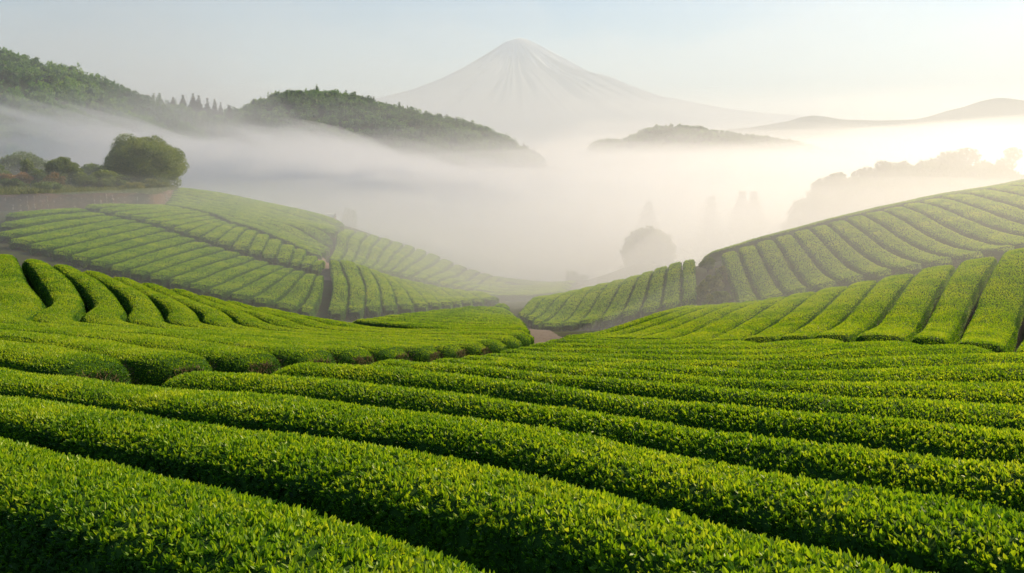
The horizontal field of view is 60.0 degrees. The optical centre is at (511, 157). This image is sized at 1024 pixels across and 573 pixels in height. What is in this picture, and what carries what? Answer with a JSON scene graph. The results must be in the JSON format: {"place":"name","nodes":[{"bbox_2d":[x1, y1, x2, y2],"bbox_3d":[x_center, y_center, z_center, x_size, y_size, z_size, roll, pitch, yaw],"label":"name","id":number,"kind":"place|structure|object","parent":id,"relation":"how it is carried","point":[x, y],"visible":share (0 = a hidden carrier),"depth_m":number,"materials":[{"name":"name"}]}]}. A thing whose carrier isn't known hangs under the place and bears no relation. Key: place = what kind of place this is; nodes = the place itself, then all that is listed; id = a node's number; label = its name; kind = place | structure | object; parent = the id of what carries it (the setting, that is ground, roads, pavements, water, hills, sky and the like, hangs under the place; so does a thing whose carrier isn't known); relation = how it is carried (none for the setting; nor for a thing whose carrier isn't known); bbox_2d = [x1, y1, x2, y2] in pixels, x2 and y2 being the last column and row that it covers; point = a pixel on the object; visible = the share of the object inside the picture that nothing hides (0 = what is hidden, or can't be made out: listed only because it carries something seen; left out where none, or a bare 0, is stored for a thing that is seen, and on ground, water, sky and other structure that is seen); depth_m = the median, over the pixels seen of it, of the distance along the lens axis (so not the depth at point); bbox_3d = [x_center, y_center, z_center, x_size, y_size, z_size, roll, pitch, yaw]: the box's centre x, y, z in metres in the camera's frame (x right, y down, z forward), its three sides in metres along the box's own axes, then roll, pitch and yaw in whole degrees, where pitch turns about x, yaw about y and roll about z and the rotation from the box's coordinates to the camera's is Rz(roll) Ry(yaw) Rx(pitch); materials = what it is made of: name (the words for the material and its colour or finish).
{"place":"outdoors","nodes":[
{"label":"outdoors","id":0,"kind":"place"},
{"bbox_2d":[0,183,178,194],"bbox_3d":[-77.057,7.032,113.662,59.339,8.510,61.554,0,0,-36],"label":"terrain","id":1,"kind":"structure","parent":0,"point":[69,185],"depth_m":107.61,"materials":[{"name":"green plant"}]},
{"bbox_2d":[98,133,189,186],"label":"broad tree","id":2,"kind":"object","parent":1,"relation":"on","point":[137,159],"visible":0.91,"depth_m":115.08,"materials":[{"name":"green plant"}]},
{"bbox_2d":[0,73,253,178],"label":"hill","id":3,"kind":"structure","parent":0,"point":[48,156],"depth_m":562.38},
{"bbox_2d":[0,47,227,170],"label":"forest","id":4,"kind":"object","parent":3,"relation":"on","point":[77,88],"visible":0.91,"depth_m":567.93,"materials":[{"name":"green plant"}]},
{"bbox_2d":[122,119,295,193],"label":"hill","id":5,"kind":"structure","parent":0,"point":[236,178],"depth_m":662.57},
{"bbox_2d":[141,93,301,164],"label":"forest","id":6,"kind":"object","parent":5,"relation":"on","point":[259,129],"visible":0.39,"depth_m":764.61,"materials":[{"name":"green plant"}]},
{"bbox_2d":[235,98,633,192],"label":"hill","id":7,"kind":"structure","parent":0,"point":[402,175],"depth_m":768.67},
{"bbox_2d":[217,84,546,165],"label":"forest","id":8,"kind":"object","parent":7,"relation":"on","point":[386,116],"visible":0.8,"depth_m":859.05,"materials":[{"name":"green plant"}]},
{"bbox_2d":[0,160,1023,351],"bbox_3d":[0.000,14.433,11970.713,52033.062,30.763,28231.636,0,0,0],"label":"ground","id":9,"kind":"structure","parent":0,"point":[551,235],"depth_m":417.20,"materials":[{"name":"soil"}]},
{"bbox_2d":[0,212,105,231],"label":"tea hedge","id":10,"kind":"object","parent":9,"relation":"on","point":[21,223],"visible":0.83,"depth_m":77.23,"materials":[{"name":"green plant"}]},
{"bbox_2d":[0,215,121,242],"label":"tea hedge","id":11,"kind":"object","parent":9,"relation":"on","point":[9,235],"visible":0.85,"depth_m":73.66,"materials":[{"name":"green plant"}]},
{"bbox_2d":[0,339,137,384],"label":"tea hedge","id":12,"kind":"object","parent":9,"relation":"on","point":[50,359],"visible":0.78,"depth_m":13.69,"materials":[{"name":"green plant"}]},
{"bbox_2d":[9,219,136,250],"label":"tea hedge","id":13,"kind":"object","parent":9,"relation":"on","point":[23,243],"visible":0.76,"depth_m":70.89,"materials":[{"name":"green plant"}]},
{"bbox_2d":[0,190,172,211],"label":"stone bank","id":14,"kind":"structure","parent":9,"relation":"on","point":[28,202],"depth_m":96.98,"materials":[{"name":"grey stone"}]},
{"bbox_2d":[29,222,151,256],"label":"tea hedge","id":15,"kind":"object","parent":9,"relation":"on","point":[46,248],"visible":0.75,"depth_m":69.48,"materials":[{"name":"green plant"}]},
{"bbox_2d":[0,328,215,386],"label":"tea hedge","id":16,"kind":"object","parent":9,"relation":"on","point":[154,367],"visible":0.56,"depth_m":15.61,"materials":[{"name":"green plant"}]},
{"bbox_2d":[52,227,165,261],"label":"tea hedge","id":17,"kind":"object","parent":9,"relation":"on","point":[64,254],"visible":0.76,"depth_m":68.82,"materials":[{"name":"green plant"}]},
{"bbox_2d":[70,232,181,267],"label":"tea hedge","id":18,"kind":"object","parent":9,"relation":"on","point":[83,259],"visible":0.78,"depth_m":67.38,"materials":[{"name":"green plant"}]},
{"bbox_2d":[89,236,194,273],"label":"tea hedge","id":19,"kind":"object","parent":9,"relation":"on","point":[104,264],"visible":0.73,"depth_m":66.45,"materials":[{"name":"green plant"}]},
{"bbox_2d":[0,322,285,374],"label":"tea hedge","id":20,"kind":"object","parent":9,"relation":"on","point":[222,358],"visible":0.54,"depth_m":17.75,"materials":[{"name":"green plant"}]},
{"bbox_2d":[110,241,209,277],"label":"tea hedge","id":21,"kind":"object","parent":9,"relation":"on","point":[122,269],"visible":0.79,"depth_m":65.90,"materials":[{"name":"green plant"}]},
{"bbox_2d":[0,254,342,367],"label":"tea hedge","id":22,"kind":"object","parent":9,"relation":"on","point":[21,302],"visible":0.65,"depth_m":21.93,"materials":[{"name":"green plant"}]},
{"bbox_2d":[129,246,223,282],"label":"tea hedge","id":23,"kind":"object","parent":9,"relation":"on","point":[142,274],"visible":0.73,"depth_m":65.04,"materials":[{"name":"green plant"}]},
{"bbox_2d":[149,250,239,286],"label":"tea hedge","id":24,"kind":"object","parent":9,"relation":"on","point":[163,277],"visible":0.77,"depth_m":64.35,"materials":[{"name":"green plant"}]},
{"bbox_2d":[22,258,377,364],"bbox_3d":[-12.893,4.827,27.490,23.176,1.435,4.881,0,0,43],"label":"tea hedge","id":25,"kind":"object","parent":9,"relation":"on","point":[55,290],"visible":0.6,"depth_m":27.07,"materials":[{"name":"green plant"}]},
{"bbox_2d":[169,256,254,290],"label":"tea hedge","id":26,"kind":"object","parent":9,"relation":"on","point":[185,281],"visible":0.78,"depth_m":63.74,"materials":[{"name":"green plant"}]},
{"bbox_2d":[188,260,269,295],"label":"tea hedge","id":27,"kind":"object","parent":9,"relation":"on","point":[204,286],"visible":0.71,"depth_m":62.99,"materials":[{"name":"green plant"}]},
{"bbox_2d":[52,264,414,362],"bbox_3d":[-12.077,5.175,28.922,22.266,1.470,4.816,0,0,41],"label":"tea hedge","id":28,"kind":"object","parent":9,"relation":"on","point":[102,305],"visible":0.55,"depth_m":27.59,"materials":[{"name":"green plant"}]},
{"bbox_2d":[165,202,322,259],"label":"tea hedge","id":29,"kind":"object","parent":9,"relation":"on","point":[283,238],"visible":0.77,"depth_m":86.18,"materials":[{"name":"green plant"}]},
{"bbox_2d":[208,264,283,300],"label":"tea hedge","id":30,"kind":"object","parent":9,"relation":"on","point":[225,291],"visible":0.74,"depth_m":62.16,"materials":[{"name":"green plant"}]},
{"bbox_2d":[0,436,494,572],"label":"tea hedge","id":31,"kind":"object","parent":9,"relation":"on","point":[64,513],"visible":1,"depth_m":4.42,"materials":[{"name":"green plant"}]},
{"bbox_2d":[168,198,329,256],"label":"tea hedge","id":32,"kind":"object","parent":9,"relation":"on","point":[296,232],"visible":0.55,"depth_m":90.21,"materials":[{"name":"green plant"}]},
{"bbox_2d":[170,196,332,249],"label":"tea hedge","id":33,"kind":"object","parent":9,"relation":"on","point":[322,237],"visible":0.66,"depth_m":91.47,"materials":[{"name":"green plant"}]},
{"bbox_2d":[230,267,294,305],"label":"tea hedge","id":34,"kind":"object","parent":9,"relation":"on","point":[247,294],"visible":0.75,"depth_m":61.43,"materials":[{"name":"green plant"}]},
{"bbox_2d":[83,270,443,362],"bbox_3d":[-11.250,5.587,30.459,21.474,1.483,4.714,0,0,39],"label":"tea hedge","id":35,"kind":"object","parent":9,"relation":"on","point":[139,308],"visible":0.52,"depth_m":29.50,"materials":[{"name":"green plant"}]},
{"bbox_2d":[252,271,305,308],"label":"tea hedge","id":36,"kind":"object","parent":9,"relation":"on","point":[276,293],"visible":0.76,"depth_m":60.99,"materials":[{"name":"green plant"}]},
{"bbox_2d":[114,276,469,358],"bbox_3d":[-10.543,5.984,31.998,20.998,1.409,4.740,0,0,37],"label":"tea hedge","id":37,"kind":"object","parent":9,"relation":"on","point":[172,311],"visible":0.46,"depth_m":30.26,"materials":[{"name":"green plant"}]},
{"bbox_2d":[275,273,316,313],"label":"tea hedge","id":38,"kind":"object","parent":9,"relation":"on","point":[295,298],"visible":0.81,"depth_m":60.56,"materials":[{"name":"green plant"}]},
{"bbox_2d":[142,282,491,355],"bbox_3d":[-9.814,6.381,33.560,20.383,1.374,4.742,0,0,36],"label":"tea hedge","id":39,"kind":"object","parent":9,"relation":"on","point":[207,315],"visible":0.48,"depth_m":31.91,"materials":[{"name":"green plant"}]},
{"bbox_2d":[327,260,348,320],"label":"tea hedge","id":40,"kind":"object","parent":9,"relation":"on","point":[338,305],"visible":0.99,"depth_m":62.37,"materials":[{"name":"green plant"}]},
{"bbox_2d":[170,288,507,353],"bbox_3d":[-9.071,6.747,35.152,19.757,1.195,4.715,0,0,35],"label":"tea hedge","id":41,"kind":"object","parent":9,"relation":"on","point":[239,317],"visible":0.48,"depth_m":33.12,"materials":[{"name":"green plant"}]},
{"bbox_2d":[340,260,365,319],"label":"tea hedge","id":42,"kind":"object","parent":9,"relation":"on","point":[357,292],"visible":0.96,"depth_m":63.95,"materials":[{"name":"green plant"}]},
{"bbox_2d":[200,295,521,349],"bbox_3d":[-8.259,7.124,36.773,18.670,1.155,4.806,0,0,31],"label":"tea hedge","id":43,"kind":"object","parent":9,"relation":"on","point":[510,342],"visible":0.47,"depth_m":34.33,"materials":[{"name":"green plant"}]},
{"bbox_2d":[356,264,381,317],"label":"tea hedge","id":44,"kind":"object","parent":9,"relation":"on","point":[373,300],"visible":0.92,"depth_m":64.26,"materials":[{"name":"green plant"}]},
{"bbox_2d":[227,300,530,346],"bbox_3d":[-7.481,7.458,38.311,17.274,1.153,4.793,0,0,27],"label":"tea hedge","id":45,"kind":"object","parent":9,"relation":"on","point":[525,340],"visible":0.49,"depth_m":36.17,"materials":[{"name":"green plant"}]},
{"bbox_2d":[258,306,533,344],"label":"tea hedge","id":46,"kind":"object","parent":9,"relation":"on","point":[333,322],"visible":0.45,"depth_m":38.33,"materials":[{"name":"green plant"}]},
{"bbox_2d":[352,318,530,333],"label":"tea hedge","id":47,"kind":"object","parent":9,"relation":"on","point":[373,322],"visible":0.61,"depth_m":42.07,"materials":[{"name":"green plant"}]},
{"bbox_2d":[0,394,938,572],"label":"tea hedge","id":48,"kind":"object","parent":9,"relation":"on","point":[488,518],"visible":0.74,"depth_m":5.12,"materials":[{"name":"green plant"}]},
{"bbox_2d":[0,367,1023,572],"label":"tea hedge","id":49,"kind":"object","parent":9,"relation":"on","point":[932,532],"visible":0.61,"depth_m":5.67,"materials":[{"name":"green plant"}]},
{"bbox_2d":[541,286,593,330],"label":"tea hedge","id":50,"kind":"object","parent":9,"relation":"on","point":[568,309],"visible":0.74,"depth_m":59.04,"materials":[{"name":"green plant"}]},
{"bbox_2d":[561,282,608,330],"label":"tea hedge","id":51,"kind":"object","parent":9,"relation":"on","point":[585,306],"visible":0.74,"depth_m":58.31,"materials":[{"name":"green plant"}]},
{"bbox_2d":[162,370,1023,512],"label":"tea hedge","id":52,"kind":"object","parent":9,"relation":"on","point":[996,482],"visible":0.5,"depth_m":6.82,"materials":[{"name":"green plant"}]},
{"bbox_2d":[579,279,625,330],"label":"tea hedge","id":53,"kind":"object","parent":9,"relation":"on","point":[590,321],"visible":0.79,"depth_m":57.32,"materials":[{"name":"green plant"}]},
{"bbox_2d":[599,274,639,328],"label":"tea hedge","id":54,"kind":"object","parent":9,"relation":"on","point":[611,317],"visible":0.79,"depth_m":56.21,"materials":[{"name":"green plant"}]},
{"bbox_2d":[620,271,653,323],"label":"tea hedge","id":55,"kind":"object","parent":9,"relation":"on","point":[632,309],"visible":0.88,"depth_m":55.62,"materials":[{"name":"green plant"}]},
{"bbox_2d":[271,361,1023,464],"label":"tea hedge","id":56,"kind":"object","parent":9,"relation":"on","point":[950,440],"visible":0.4,"depth_m":8.05,"materials":[{"name":"green plant"}]},
{"bbox_2d":[620,225,677,268],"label":"round tree","id":57,"kind":"object","parent":9,"relation":"on","point":[650,244],"visible":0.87,"depth_m":120.10,"materials":[{"name":"beige plant"}]},
{"bbox_2d":[546,338,757,344],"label":"tea hedge","id":58,"kind":"object","parent":9,"relation":"on","point":[678,342],"visible":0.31,"depth_m":22.70,"materials":[{"name":"green plant"}]},
{"bbox_2d":[640,266,667,316],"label":"tea hedge","id":59,"kind":"object","parent":9,"relation":"on","point":[653,299],"visible":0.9,"depth_m":55.33,"materials":[{"name":"green plant"}]},
{"bbox_2d":[661,262,682,310],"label":"tea hedge","id":60,"kind":"object","parent":9,"relation":"on","point":[671,299],"visible":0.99,"depth_m":54.91,"materials":[{"name":"green plant"}]},
{"bbox_2d":[606,302,739,338],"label":"tea hedge","id":61,"kind":"object","parent":9,"relation":"on","point":[678,321],"visible":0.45,"depth_m":37.52,"materials":[{"name":"green plant"}]},
{"bbox_2d":[529,338,843,349],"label":"tea hedge","id":62,"kind":"object","parent":9,"relation":"on","point":[789,343],"visible":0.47,"depth_m":20.28,"materials":[{"name":"green plant"}]},
{"bbox_2d":[369,358,1023,431],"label":"tea hedge","id":63,"kind":"object","parent":9,"relation":"on","point":[1000,416],"visible":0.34,"depth_m":9.23,"materials":[{"name":"green plant"}]},
{"bbox_2d":[635,300,761,339],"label":"tea hedge","id":64,"kind":"object","parent":9,"relation":"on","point":[684,329],"visible":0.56,"depth_m":35.84,"materials":[{"name":"green plant"}]},
{"bbox_2d":[688,196,728,265],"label":"conifer tree","id":65,"kind":"object","parent":9,"relation":"on","point":[711,233],"visible":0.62,"depth_m":203.08,"materials":[{"name":"beige plant"}]},
{"bbox_2d":[518,340,918,355],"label":"tea hedge","id":66,"kind":"object","parent":9,"relation":"on","point":[828,347],"visible":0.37,"depth_m":18.04,"materials":[{"name":"green plant"}]},
{"bbox_2d":[669,296,784,340],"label":"tea hedge","id":67,"kind":"object","parent":9,"relation":"on","point":[726,323],"visible":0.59,"depth_m":34.58,"materials":[{"name":"green plant"}]},
{"bbox_2d":[432,357,1023,405],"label":"tea hedge","id":68,"kind":"object","parent":9,"relation":"on","point":[1011,392],"visible":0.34,"depth_m":10.35,"materials":[{"name":"green plant"}]},
{"bbox_2d":[721,251,757,302],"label":"tea hedge","id":69,"kind":"object","parent":9,"relation":"on","point":[740,287],"visible":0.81,"depth_m":52.78,"materials":[{"name":"green plant"}]},
{"bbox_2d":[461,355,1023,382],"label":"tea hedge","id":70,"kind":"object","parent":9,"relation":"on","point":[999,372],"visible":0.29,"depth_m":11.93,"materials":[{"name":"green plant"}]},
{"bbox_2d":[498,344,995,360],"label":"tea hedge","id":71,"kind":"object","parent":9,"relation":"on","point":[922,349],"visible":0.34,"depth_m":15.79,"materials":[{"name":"green plant"}]},
{"bbox_2d":[735,191,770,243],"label":"conifer tree","id":72,"kind":"object","parent":9,"relation":"on","point":[753,225],"visible":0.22,"depth_m":198.75,"materials":[{"name":"beige plant"}]},
{"bbox_2d":[483,352,1023,371],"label":"tea hedge","id":73,"kind":"object","parent":9,"relation":"on","point":[887,361],"visible":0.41,"depth_m":13.75,"materials":[{"name":"green plant"}]},
{"bbox_2d":[738,245,782,299],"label":"tea hedge","id":74,"kind":"object","parent":9,"relation":"on","point":[763,287],"visible":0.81,"depth_m":52.32,"materials":[{"name":"green plant"}]},
{"bbox_2d":[708,291,815,340],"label":"tea hedge","id":75,"kind":"object","parent":9,"relation":"on","point":[774,313],"visible":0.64,"depth_m":33.00,"materials":[{"name":"green plant"}]},
{"bbox_2d":[756,240,807,296],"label":"tea hedge","id":76,"kind":"object","parent":9,"relation":"on","point":[786,282],"visible":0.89,"depth_m":51.86,"materials":[{"name":"green plant"}]},
{"bbox_2d":[743,286,846,342],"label":"tea hedge","id":77,"kind":"object","parent":9,"relation":"on","point":[808,310],"visible":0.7,"depth_m":31.38,"materials":[{"name":"green plant"}]},
{"bbox_2d":[774,235,836,292],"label":"tea hedge","id":78,"kind":"object","parent":9,"relation":"on","point":[809,275],"visible":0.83,"depth_m":51.00,"materials":[{"name":"green plant"}]},
{"bbox_2d":[780,194,842,230],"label":"copse tree","id":79,"kind":"object","parent":9,"relation":"on","point":[804,211],"visible":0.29,"depth_m":125.76,"materials":[{"name":"beige plant"}]},
{"bbox_2d":[779,280,876,340],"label":"tea hedge","id":80,"kind":"object","parent":9,"relation":"on","point":[842,307],"visible":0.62,"depth_m":30.54,"materials":[{"name":"green plant"}]},
{"bbox_2d":[793,229,863,287],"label":"tea hedge","id":81,"kind":"object","parent":9,"relation":"on","point":[826,262],"visible":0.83,"depth_m":50.48,"materials":[{"name":"green plant"}]},
{"bbox_2d":[805,172,852,222],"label":"copse tree","id":82,"kind":"object","parent":9,"relation":"on","point":[827,185],"visible":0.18,"depth_m":130.49,"materials":[{"name":"beige plant"}]},
{"bbox_2d":[810,225,891,282],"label":"tea hedge","id":83,"kind":"object","parent":9,"relation":"on","point":[840,249],"visible":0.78,"depth_m":49.77,"materials":[{"name":"green plant"}]},
{"bbox_2d":[829,177,890,216],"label":"copse tree","id":84,"kind":"object","parent":9,"relation":"on","point":[851,200],"visible":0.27,"depth_m":124.83,"materials":[{"name":"beige plant"}]},
{"bbox_2d":[703,179,1023,261],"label":"tea hedge","id":85,"kind":"object","parent":9,"relation":"on","point":[717,254],"visible":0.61,"depth_m":58.87,"materials":[{"name":"green plant"}]},
{"bbox_2d":[814,273,914,342],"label":"tea hedge","id":86,"kind":"object","parent":9,"relation":"on","point":[875,306],"visible":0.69,"depth_m":29.52,"materials":[{"name":"green plant"}]},
{"bbox_2d":[828,220,922,275],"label":"tea hedge","id":87,"kind":"object","parent":9,"relation":"on","point":[865,246],"visible":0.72,"depth_m":49.32,"materials":[{"name":"green plant"}]},
{"bbox_2d":[855,181,922,211],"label":"copse tree","id":88,"kind":"object","parent":9,"relation":"on","point":[901,193],"visible":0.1,"depth_m":124.33,"materials":[{"name":"beige plant"}]},
{"bbox_2d":[846,215,953,268],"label":"tea hedge","id":89,"kind":"object","parent":9,"relation":"on","point":[883,238],"visible":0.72,"depth_m":49.06,"materials":[{"name":"green plant"}]},
{"bbox_2d":[855,265,955,341],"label":"tea hedge","id":90,"kind":"object","parent":9,"relation":"on","point":[907,318],"visible":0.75,"depth_m":28.54,"materials":[{"name":"green plant"}]},
{"bbox_2d":[865,211,983,269],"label":"tea hedge","id":91,"kind":"object","parent":9,"relation":"on","point":[903,231],"visible":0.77,"depth_m":48.59,"materials":[{"name":"green plant"}]},
{"bbox_2d":[901,150,964,183],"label":"copse tree","id":92,"kind":"object","parent":9,"relation":"on","point":[938,168],"visible":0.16,"depth_m":139.94,"materials":[{"name":"beige plant"}]},
{"bbox_2d":[907,172,976,196],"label":"copse tree","id":93,"kind":"object","parent":9,"relation":"on","point":[929,185],"visible":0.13,"depth_m":128.42,"materials":[{"name":"beige plant"}]},
{"bbox_2d":[884,206,1014,262],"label":"tea hedge","id":94,"kind":"object","parent":9,"relation":"on","point":[927,226],"visible":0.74,"depth_m":48.13,"materials":[{"name":"green plant"}]},
{"bbox_2d":[912,257,996,344],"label":"tea hedge","id":95,"kind":"object","parent":9,"relation":"on","point":[950,317],"visible":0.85,"depth_m":28.29,"materials":[{"name":"green plant"}]},
{"bbox_2d":[904,202,1023,248],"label":"tea hedge","id":96,"kind":"object","parent":9,"relation":"on","point":[970,229],"visible":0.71,"depth_m":48.25,"materials":[{"name":"green plant"}]},
{"bbox_2d":[921,198,1023,236],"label":"tea hedge","id":97,"kind":"object","parent":9,"relation":"on","point":[982,218],"visible":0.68,"depth_m":49.79,"materials":[{"name":"green plant"}]},
{"bbox_2d":[941,193,1023,224],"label":"tea hedge","id":98,"kind":"object","parent":9,"relation":"on","point":[1007,212],"visible":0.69,"depth_m":50.98,"materials":[{"name":"green plant"}]},
{"bbox_2d":[956,248,1023,352],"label":"tea hedge","id":99,"kind":"object","parent":9,"relation":"on","point":[995,321],"visible":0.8,"depth_m":26.53,"materials":[{"name":"green plant"}]},
{"bbox_2d":[0,0,1023,120],"label":"sky","id":100,"kind":"structure","parent":0,"point":[877,60],"materials":[{"name":"white"}]},
{"bbox_2d":[375,38,874,148],"bbox_3d":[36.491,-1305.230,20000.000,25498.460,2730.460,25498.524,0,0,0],"label":"mountain","id":101,"kind":"structure","parent":0,"point":[530,94],"depth_m":16930.61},
{"bbox_2d":[554,128,884,169],"bbox_3d":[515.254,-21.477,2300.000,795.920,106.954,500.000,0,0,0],"label":"forested hill","id":102,"kind":"structure","parent":0,"point":[678,160],"depth_m":2121.30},
{"bbox_2d":[573,124,875,156],"bbox_3d":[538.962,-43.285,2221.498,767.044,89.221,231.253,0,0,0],"label":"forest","id":103,"kind":"object","parent":102,"relation":"on","point":[746,139],"visible":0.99,"depth_m":2201.01,"materials":[{"name":"beige plant"}]},
{"bbox_2d":[530,98,1023,159],"bbox_3d":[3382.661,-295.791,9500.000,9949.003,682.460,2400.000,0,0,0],"label":"hill","id":104,"kind":"structure","parent":0,"point":[990,129],"depth_m":8870.65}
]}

